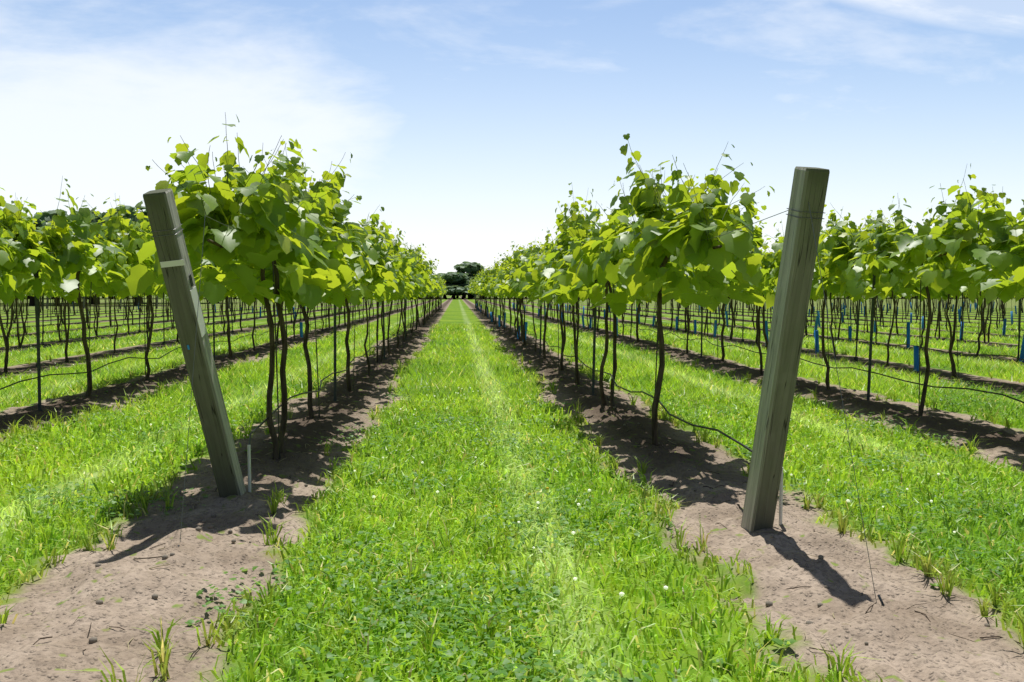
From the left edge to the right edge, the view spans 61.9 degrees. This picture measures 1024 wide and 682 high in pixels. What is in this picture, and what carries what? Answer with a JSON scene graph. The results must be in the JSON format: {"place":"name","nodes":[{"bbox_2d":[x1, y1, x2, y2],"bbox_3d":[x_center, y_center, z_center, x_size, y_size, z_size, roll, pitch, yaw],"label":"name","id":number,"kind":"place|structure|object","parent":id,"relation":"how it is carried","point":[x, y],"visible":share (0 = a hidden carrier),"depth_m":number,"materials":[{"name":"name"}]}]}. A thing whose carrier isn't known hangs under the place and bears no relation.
{"place":"outdoors","nodes":[
{"label":"outdoors","id":0,"kind":"place"},
{"bbox_2d":[0,295,1023,681],"bbox_3d":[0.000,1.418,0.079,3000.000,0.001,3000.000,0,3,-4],"label":"ground","id":1,"kind":"structure","parent":0,"point":[456,311],"depth_m":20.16,"materials":[{"name":"green plant"}]},
{"bbox_2d":[15,273,45,347],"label":"vine","id":2,"kind":"object","parent":1,"relation":"on","point":[17,317],"visible":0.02,"depth_m":22.29,"materials":[{"name":"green plant"}]},
{"bbox_2d":[29,224,38,305],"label":"tree","id":3,"kind":"object","parent":1,"relation":"on","point":[32,301],"visible":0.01,"depth_m":98.60,"materials":[{"name":"green plant"}]},
{"bbox_2d":[24,291,57,334],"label":"vine","id":4,"kind":"object","parent":1,"relation":"on","point":[48,295],"visible":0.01,"depth_m":29.15,"materials":[{"name":"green plant"}]},
{"bbox_2d":[41,293,43,344],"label":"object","id":5,"kind":"object","parent":1,"relation":"on","point":[43,321],"visible":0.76,"depth_m":23.52,"materials":[{"name":"metal"}]},
{"bbox_2d":[32,209,68,304],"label":"tree","id":6,"kind":"object","parent":1,"relation":"on","point":[46,215],"depth_m":97.31,"materials":[{"name":"green plant"}]},
{"bbox_2d":[33,292,80,331],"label":"vine","id":7,"kind":"object","parent":1,"relation":"on","point":[57,297],"visible":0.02,"depth_m":31.49,"materials":[{"name":"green plant"}]},
{"bbox_2d":[46,289,93,342],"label":"vine","id":8,"kind":"object","parent":1,"relation":"on","point":[61,315],"visible":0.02,"depth_m":24.50,"materials":[{"name":"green plant"}]},
{"bbox_2d":[39,271,108,361],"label":"vine","id":9,"kind":"object","parent":1,"relation":"on","point":[84,291],"visible":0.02,"depth_m":17.72,"materials":[{"name":"green plant"}]},
{"bbox_2d":[70,206,107,303],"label":"tree","id":10,"kind":"object","parent":1,"relation":"on","point":[98,217],"depth_m":112.20,"materials":[{"name":"green plant"}]},
{"bbox_2d":[80,275,106,337],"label":"vine","id":11,"kind":"object","parent":1,"relation":"on","point":[96,310],"depth_m":27.14,"materials":[{"name":"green plant"}]},
{"bbox_2d":[81,292,108,328],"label":"vine","id":12,"kind":"object","parent":1,"relation":"on","point":[104,295],"visible":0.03,"depth_m":34.07,"materials":[{"name":"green plant"}]},
{"bbox_2d":[81,271,118,352],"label":"vine","id":13,"kind":"object","parent":1,"relation":"on","point":[115,320],"visible":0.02,"depth_m":20.14,"materials":[{"name":"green plant"}]},
{"bbox_2d":[91,293,135,326],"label":"vine","id":14,"kind":"object","parent":1,"relation":"on","point":[110,303],"visible":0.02,"depth_m":36.44,"materials":[{"name":"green plant"}]},
{"bbox_2d":[102,201,148,304],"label":"tree","id":15,"kind":"object","parent":1,"relation":"on","point":[131,209],"visible":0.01,"depth_m":97.98,"materials":[{"name":"green plant"}]},
{"bbox_2d":[117,292,152,333],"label":"vine","id":16,"kind":"object","parent":1,"relation":"on","point":[118,297],"visible":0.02,"depth_m":29.55,"materials":[{"name":"brown plant"}]},
{"bbox_2d":[76,198,205,379],"bbox_3d":[-5.648,-0.724,13.289,1.936,2.814,3.274,0,3,-7],"label":"vine","id":17,"kind":"object","parent":1,"relation":"on","point":[123,225],"visible":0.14,"depth_m":12.57,"materials":[{"name":"green plant"}]},
{"bbox_2d":[140,291,163,343],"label":"vine","id":18,"kind":"object","parent":1,"relation":"on","point":[148,313],"visible":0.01,"depth_m":22.38,"materials":[{"name":"brown plant"}]},
{"bbox_2d":[163,293,165,344],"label":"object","id":19,"kind":"object","parent":1,"relation":"on","point":[164,342],"visible":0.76,"depth_m":23.63,"materials":[{"name":"metal"}]},
{"bbox_2d":[152,291,178,341],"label":"vine","id":20,"kind":"object","parent":1,"relation":"on","point":[160,296],"visible":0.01,"depth_m":23.70,"materials":[{"name":"green plant"}]},
{"bbox_2d":[147,258,233,290],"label":"vine","id":21,"kind":"object","parent":1,"relation":"on","point":[210,265],"visible":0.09,"depth_m":15.28,"materials":[{"name":"green plant"}]},
{"bbox_2d":[212,305,214,360],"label":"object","id":22,"kind":"object","parent":1,"relation":"on","point":[213,333],"visible":0.62,"depth_m":16.88,"materials":[{"name":"metal"}]},
{"bbox_2d":[221,294,237,333],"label":"vine","id":23,"kind":"object","parent":1,"relation":"on","point":[234,296],"depth_m":29.61,"materials":[{"name":"brown plant"}]},
{"bbox_2d":[225,259,237,357],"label":"vine","id":24,"kind":"object","parent":1,"relation":"on","point":[230,355],"visible":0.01,"depth_m":17.90,"materials":[{"name":"brown plant"}]},
{"bbox_2d":[236,259,256,350],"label":"vine","id":25,"kind":"object","parent":1,"relation":"on","point":[254,328],"visible":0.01,"depth_m":20.37,"materials":[{"name":"brown plant"}]},
{"bbox_2d":[292,305,298,337],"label":"vine","id":26,"kind":"object","parent":1,"relation":"on","point":[295,318],"depth_m":25.31,"materials":[{"name":"brown plant"}]},
{"bbox_2d":[331,305,336,402],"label":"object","id":27,"kind":"object","parent":1,"relation":"on","point":[335,382],"visible":0.58,"depth_m":10.48,"materials":[{"name":"metal"}]},
{"bbox_2d":[343,242,408,374],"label":"vine","id":28,"kind":"object","parent":1,"relation":"on","point":[391,297],"visible":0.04,"depth_m":14.17,"materials":[{"name":"green plant"}]},
{"bbox_2d":[382,300,386,358],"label":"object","id":29,"kind":"object","parent":1,"relation":"on","point":[384,330],"visible":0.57,"depth_m":17.73,"materials":[{"name":"metal"}]},
{"bbox_2d":[406,267,431,332],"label":"vine","id":30,"kind":"object","parent":1,"relation":"on","point":[422,293],"visible":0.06,"depth_m":28.10,"materials":[{"name":"green plant"}]},
{"bbox_2d":[402,243,438,341],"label":"vine","id":31,"kind":"object","parent":1,"relation":"on","point":[424,274],"visible":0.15,"depth_m":23.50,"materials":[{"name":"green plant"}]},
{"bbox_2d":[402,243,438,335],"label":"vine","id":32,"kind":"object","parent":1,"relation":"on","point":[430,284],"visible":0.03,"depth_m":26.13,"materials":[{"name":"green plant"}]},
{"bbox_2d":[414,275,435,329],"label":"vine","id":33,"kind":"object","parent":1,"relation":"on","point":[431,288],"visible":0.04,"depth_m":30.95,"materials":[{"name":"green plant"}]},
{"bbox_2d":[417,266,440,326],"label":"vine","id":34,"kind":"object","parent":1,"relation":"on","point":[434,286],"visible":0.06,"depth_m":35.72,"materials":[{"name":"green plant"}]},
{"bbox_2d":[421,260,438,324],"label":"vine","id":35,"kind":"object","parent":1,"relation":"on","point":[434,276],"visible":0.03,"depth_m":38.17,"materials":[{"name":"green plant"}]},
{"bbox_2d":[426,273,444,321],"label":"vine","id":36,"kind":"object","parent":1,"relation":"on","point":[437,292],"visible":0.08,"depth_m":42.13,"materials":[{"name":"green plant"}]},
{"bbox_2d":[440,272,469,298],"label":"tree","id":37,"kind":"object","parent":1,"relation":"on","point":[455,285],"visible":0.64,"depth_m":202.21,"materials":[{"name":"green plant"}]},
{"bbox_2d":[454,261,483,298],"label":"tree","id":38,"kind":"object","parent":1,"relation":"on","point":[470,268],"visible":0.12,"depth_m":211.97,"materials":[{"name":"green plant"}]},
{"bbox_2d":[476,269,493,319],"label":"vine","id":39,"kind":"object","parent":1,"relation":"on","point":[487,295],"visible":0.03,"depth_m":43.53,"materials":[{"name":"green plant"}]},
{"bbox_2d":[474,264,499,324],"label":"vine","id":40,"kind":"object","parent":1,"relation":"on","point":[486,280],"visible":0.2,"depth_m":38.70,"materials":[{"name":"green plant"}]},
{"bbox_2d":[487,256,504,326],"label":"vine","id":41,"kind":"object","parent":1,"relation":"on","point":[502,298],"visible":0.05,"depth_m":34.03,"materials":[{"name":"green plant"}]},
{"bbox_2d":[486,257,506,329],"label":"vine","id":42,"kind":"object","parent":1,"relation":"on","point":[490,287],"visible":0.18,"depth_m":31.54,"materials":[{"name":"green plant"}]},
{"bbox_2d":[490,264,511,331],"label":"vine","id":43,"kind":"object","parent":1,"relation":"on","point":[500,296],"visible":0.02,"depth_m":29.26,"materials":[{"name":"green plant"}]},
{"bbox_2d":[495,245,524,335],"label":"vine","id":44,"kind":"object","parent":1,"relation":"on","point":[505,262],"visible":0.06,"depth_m":26.82,"materials":[{"name":"green plant"}]},
{"bbox_2d":[494,262,526,340],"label":"vine","id":45,"kind":"object","parent":1,"relation":"on","point":[502,292],"visible":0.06,"depth_m":24.46,"materials":[{"name":"green plant"}]},
{"bbox_2d":[0,326,1023,681],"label":"soil strips","id":46,"kind":"object","parent":1,"relation":"on","point":[900,636],"visible":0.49,"depth_m":4.54,"materials":[{"name":"brown soil"}]},
{"bbox_2d":[0,225,65,372],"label":"vine","id":47,"kind":"object","parent":46,"relation":"on","point":[5,337],"visible":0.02,"depth_m":15.29,"materials":[{"name":"green plant"}]},
{"bbox_2d":[35,270,43,410],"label":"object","id":48,"kind":"object","parent":46,"relation":"on","point":[38,349],"visible":0.75,"depth_m":9.81,"materials":[{"name":"metal"}]},
{"bbox_2d":[0,187,101,307],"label":"vine","id":49,"kind":"object","parent":46,"relation":"on","point":[25,249],"visible":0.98,"depth_m":9.23,"materials":[{"name":"green plant"}]},
{"bbox_2d":[0,176,156,395],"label":"vine","id":50,"kind":"object","parent":46,"relation":"on","point":[115,254],"visible":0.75,"depth_m":10.65,"materials":[{"name":"green plant"}]},
{"bbox_2d":[143,188,245,497],"bbox_3d":[-1.952,0.138,5.354,0.152,2.170,0.145,-7,20,0],"label":"end post","id":51,"kind":"object","parent":46,"relation":"on","point":[169,241],"visible":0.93,"depth_m":5.24,"materials":[{"name":"grey wood"}]},
{"bbox_2d":[125,114,388,459],"bbox_3d":[-1.920,-0.325,6.907,1.712,2.725,2.995,-2,4,0],"label":"vine","id":52,"kind":"object","parent":46,"relation":"on","point":[265,221],"visible":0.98,"depth_m":6.01,"materials":[{"name":"green plant"}]},
{"bbox_2d":[232,141,391,418],"bbox_3d":[-2.122,-0.655,9.206,1.680,3.132,2.829,-2,4,-6],"label":"vine","id":53,"kind":"object","parent":46,"relation":"on","point":[337,225],"visible":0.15,"depth_m":8.98,"materials":[{"name":"green plant"}]},
{"bbox_2d":[339,203,419,391],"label":"vine","id":54,"kind":"object","parent":46,"relation":"on","point":[384,266],"visible":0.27,"depth_m":11.77,"materials":[{"name":"green plant"}]},
{"bbox_2d":[364,261,414,354],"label":"vine","id":55,"kind":"object","parent":46,"relation":"on","point":[410,291],"visible":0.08,"depth_m":18.81,"materials":[{"name":"green plant"}]},
{"bbox_2d":[362,220,419,362],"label":"vine","id":56,"kind":"object","parent":46,"relation":"on","point":[405,269],"visible":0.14,"depth_m":15.89,"materials":[{"name":"green plant"}]},
{"bbox_2d":[385,242,433,347],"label":"vine","id":57,"kind":"object","parent":46,"relation":"on","point":[420,283],"visible":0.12,"depth_m":21.14,"materials":[{"name":"green plant"}]},
{"bbox_2d":[489,241,531,345],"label":"vine","id":58,"kind":"object","parent":46,"relation":"on","point":[502,280],"visible":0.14,"depth_m":21.87,"materials":[{"name":"green plant"}]},
{"bbox_2d":[504,238,552,351],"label":"vine","id":59,"kind":"object","parent":46,"relation":"on","point":[513,269],"visible":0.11,"depth_m":19.51,"materials":[{"name":"green plant"}]},
{"bbox_2d":[513,215,571,370],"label":"vine","id":60,"kind":"object","parent":46,"relation":"on","point":[531,275],"visible":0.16,"depth_m":14.74,"materials":[{"name":"green plant"}]},
{"bbox_2d":[532,182,609,384],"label":"vine","id":61,"kind":"object","parent":46,"relation":"on","point":[573,221],"visible":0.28,"depth_m":12.24,"materials":[{"name":"green plant"}]},
{"bbox_2d":[525,184,695,406],"bbox_3d":[1.072,-0.442,10.149,1.753,2.601,3.596,-1,4,-4],"label":"vine","id":62,"kind":"object","parent":46,"relation":"on","point":[617,299],"visible":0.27,"depth_m":9.53,"materials":[{"name":"green plant"}]},
{"bbox_2d":[570,133,781,445],"bbox_3d":[1.379,-0.361,7.539,1.417,2.739,3.087,2,5,-5],"label":"vine","id":63,"kind":"object","parent":46,"relation":"on","point":[676,232],"visible":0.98,"depth_m":6.85,"materials":[{"name":"green plant"}]},
{"bbox_2d":[722,221,783,374],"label":"vine","id":64,"kind":"object","parent":46,"relation":"on","point":[767,258],"visible":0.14,"depth_m":13.69,"materials":[{"name":"green plant"}]},
{"bbox_2d":[741,166,829,531],"bbox_3d":[1.481,0.150,4.693,0.144,2.170,0.144,0,16,-12],"label":"end post","id":65,"kind":"object","parent":46,"relation":"on","point":[793,288],"visible":0.89,"depth_m":4.60,"materials":[{"name":"grey wood"}]},
{"bbox_2d":[749,209,910,389],"bbox_3d":[4.284,-0.519,11.780,1.707,2.577,3.370,-3,2,0],"label":"vine","id":66,"kind":"object","parent":46,"relation":"on","point":[841,245],"visible":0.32,"depth_m":10.95,"materials":[{"name":"green plant"}]},
{"bbox_2d":[867,274,875,399],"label":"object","id":67,"kind":"object","parent":46,"relation":"on","point":[871,340],"visible":0.75,"depth_m":10.58,"materials":[{"name":"metal"}]},
{"bbox_2d":[815,164,1014,415],"bbox_3d":[4.571,-0.488,9.564,1.619,2.763,3.099,-1,2,-3],"label":"vine","id":68,"kind":"object","parent":46,"relation":"on","point":[901,246],"visible":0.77,"depth_m":9.15,"materials":[{"name":"green plant"}]},
{"bbox_2d":[891,208,991,376],"bbox_3d":[7.487,-0.897,14.408,1.301,3.030,3.079,-2,1,-2],"label":"vine","id":69,"kind":"object","parent":46,"relation":"on","point":[952,337],"visible":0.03,"depth_m":14.48,"materials":[{"name":"green plant"}]},
{"bbox_2d":[0,354,1023,681],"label":"weeds","id":70,"kind":"object","parent":1,"relation":"on","point":[484,626],"visible":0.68,"depth_m":4.26,"materials":[{"name":"green plant"}]},
{"bbox_2d":[0,202,1023,605],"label":"wires and drip","id":71,"kind":"object","parent":1,"relation":"on","point":[568,356],"visible":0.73,"depth_m":8.14,"materials":[{"name":"grey"}]},
{"bbox_2d":[511,239,557,357],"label":"vine","id":72,"kind":"object","parent":1,"relation":"on","point":[523,287],"visible":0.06,"depth_m":17.02,"materials":[{"name":"green plant"}]},
{"bbox_2d":[539,305,541,355],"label":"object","id":73,"kind":"object","parent":1,"relation":"on","point":[540,329],"visible":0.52,"depth_m":18.51,"materials":[{"name":"metal"}]},
{"bbox_2d":[590,280,596,395],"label":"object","id":74,"kind":"object","parent":1,"relation":"on","point":[594,349],"visible":0.62,"depth_m":11.30,"materials":[{"name":"metal"}]},
{"bbox_2d":[596,305,599,329],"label":"vine","id":75,"kind":"object","parent":1,"relation":"on","point":[597,324],"visible":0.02,"depth_m":30.87,"materials":[{"name":"brown plant"}]},
{"bbox_2d":[611,284,639,341],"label":"vine","id":76,"kind":"object","parent":1,"relation":"on","point":[638,310],"visible":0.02,"depth_m":23.79,"materials":[{"name":"brown plant"}]},
{"bbox_2d":[686,291,699,352],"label":"vine","id":77,"kind":"object","parent":1,"relation":"on","point":[688,320],"visible":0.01,"depth_m":18.84,"materials":[{"name":"brown plant"}]},
{"bbox_2d":[693,307,696,333],"bbox_3d":[6.432,-0.732,30.008,0.111,0.953,0.086,-1,0,2],"label":"tube","id":78,"kind":"object","parent":1,"relation":"on","point":[695,325],"visible":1,"depth_m":29.98,"materials":[{"name":"blue plastic"}]},
{"bbox_2d":[696,291,707,334],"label":"vine","id":79,"kind":"object","parent":1,"relation":"on","point":[706,321],"visible":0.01,"depth_m":28.83,"materials":[{"name":"brown plant"}]},
{"bbox_2d":[701,306,703,357],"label":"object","id":80,"kind":"object","parent":1,"relation":"on","point":[701,329],"visible":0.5,"depth_m":17.80,"materials":[{"name":"metal"}]},
{"bbox_2d":[688,204,766,361],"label":"vine","id":81,"kind":"object","parent":1,"relation":"on","point":[756,230],"visible":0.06,"depth_m":16.57,"materials":[{"name":"green plant"}]},
{"bbox_2d":[730,299,733,338],"bbox_3d":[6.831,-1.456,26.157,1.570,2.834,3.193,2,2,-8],"label":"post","id":82,"kind":"object","parent":1,"relation":"on","point":[731,307],"visible":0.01,"depth_m":26.31,"materials":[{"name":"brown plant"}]},
{"bbox_2d":[755,289,775,343],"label":"vine","id":83,"kind":"object","parent":1,"relation":"on","point":[756,339],"visible":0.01,"depth_m":23.93,"materials":[{"name":"brown plant"}]},
{"bbox_2d":[814,308,818,353],"bbox_3d":[7.109,-0.229,19.939,0.111,1.079,0.086,-10,9,-40],"label":"tube","id":84,"kind":"object","parent":1,"relation":"on","point":[816,341],"visible":0.95,"depth_m":19.93,"materials":[{"name":"blue plastic"}]},
{"bbox_2d":[821,293,864,338],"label":"vine","id":85,"kind":"object","parent":1,"relation":"on","point":[837,295],"visible":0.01,"depth_m":26.24,"materials":[{"name":"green plant"}]},
{"bbox_2d":[825,276,868,356],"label":"vine","id":86,"kind":"object","parent":1,"relation":"on","point":[837,278],"visible":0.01,"depth_m":19.13,"materials":[{"name":"brown plant"}]},
{"bbox_2d":[848,312,851,340],"bbox_3d":[10.039,-0.425,25.344,0.144,0.864,0.088,-3,5,-45],"label":"tube","id":87,"kind":"object","parent":1,"relation":"on","point":[849,331],"visible":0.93,"depth_m":25.33,"materials":[{"name":"blue plastic"}]},
{"bbox_2d":[854,299,860,360],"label":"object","id":88,"kind":"object","parent":1,"relation":"on","point":[855,358],"visible":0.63,"depth_m":17.97,"materials":[{"name":"metal"}]},
{"bbox_2d":[848,293,878,331],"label":"vine","id":89,"kind":"object","parent":1,"relation":"on","point":[866,319],"visible":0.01,"depth_m":31.19,"materials":[{"name":"brown plant"}]},
{"bbox_2d":[843,291,907,343],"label":"vine","id":90,"kind":"object","parent":1,"relation":"on","point":[899,295],"visible":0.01,"depth_m":23.88,"materials":[{"name":"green plant"}]},
{"bbox_2d":[880,299,883,325],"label":"vine","id":91,"kind":"object","parent":1,"relation":"on","point":[882,317],"visible":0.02,"depth_m":36.74,"materials":[{"name":"brown plant"}]},
{"bbox_2d":[878,292,902,334],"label":"vine","id":92,"kind":"object","parent":1,"relation":"on","point":[897,297],"visible":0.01,"depth_m":29.14,"materials":[{"name":"brown plant"}]},
{"bbox_2d":[906,316,909,347],"bbox_3d":[10.290,-0.469,22.148,0.097,1.311,0.143,1,3,14],"label":"tube","id":93,"kind":"object","parent":1,"relation":"on","point":[908,333],"visible":0.97,"depth_m":22.13,"materials":[{"name":"blue plastic"}]},
{"bbox_2d":[866,266,950,365],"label":"vine","id":94,"kind":"object","parent":1,"relation":"on","point":[899,287],"visible":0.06,"depth_m":15.83,"materials":[{"name":"green plant"}]},
{"bbox_2d":[914,322,919,370],"bbox_3d":[7.396,0.104,15.588,0.111,0.893,0.086,0,6,29],"label":"tube","id":95,"kind":"object","parent":1,"relation":"on","point":[916,358],"visible":0.85,"depth_m":15.58,"materials":[{"name":"blue plastic"}]},
{"bbox_2d":[889,281,982,349],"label":"vine","id":96,"kind":"object","parent":1,"relation":"on","point":[939,296],"depth_m":21.36,"materials":[{"name":"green plant"}]},
{"bbox_2d":[917,292,968,338],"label":"vine","id":97,"kind":"object","parent":1,"relation":"on","point":[938,320],"visible":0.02,"depth_m":26.56,"materials":[{"name":"brown plant"}]},
{"bbox_2d":[922,188,1023,304],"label":"vine","id":98,"kind":"object","parent":1,"relation":"on","point":[1006,244],"visible":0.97,"depth_m":7.85,"materials":[{"name":"green plant"}]},
{"bbox_2d":[965,291,991,343],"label":"vine","id":99,"kind":"object","parent":1,"relation":"on","point":[988,335],"visible":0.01,"depth_m":24.15,"materials":[{"name":"brown plant"}]},
{"bbox_2d":[976,292,986,333],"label":"vine","id":100,"kind":"object","parent":1,"relation":"on","point":[984,306],"depth_m":29.69,"materials":[{"name":"brown plant"}]},
{"bbox_2d":[959,264,1015,354],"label":"vine","id":101,"kind":"object","parent":1,"relation":"on","point":[980,333],"visible":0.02,"depth_m":19.16,"materials":[{"name":"brown plant"}]},
{"bbox_2d":[960,219,1023,307],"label":"vine","id":102,"kind":"object","parent":1,"relation":"on","point":[980,298],"visible":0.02,"depth_m":13.22,"materials":[{"name":"green plant"}]},
{"bbox_2d":[1016,298,1021,360],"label":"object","id":103,"kind":"object","parent":1,"relation":"on","point":[1019,329],"visible":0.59,"depth_m":17.78,"materials":[{"name":"metal"}]},
{"bbox_2d":[1019,334,1023,361],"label":"tube","id":104,"kind":"object","parent":1,"relation":"on","point":[1022,353],"visible":0.85,"depth_m":17.67,"materials":[{"name":"blue plastic"}]},
{"bbox_2d":[0,0,1023,274],"label":"sky","id":105,"kind":"structure","parent":0,"point":[469,122],"materials":[{"name":"blue"}]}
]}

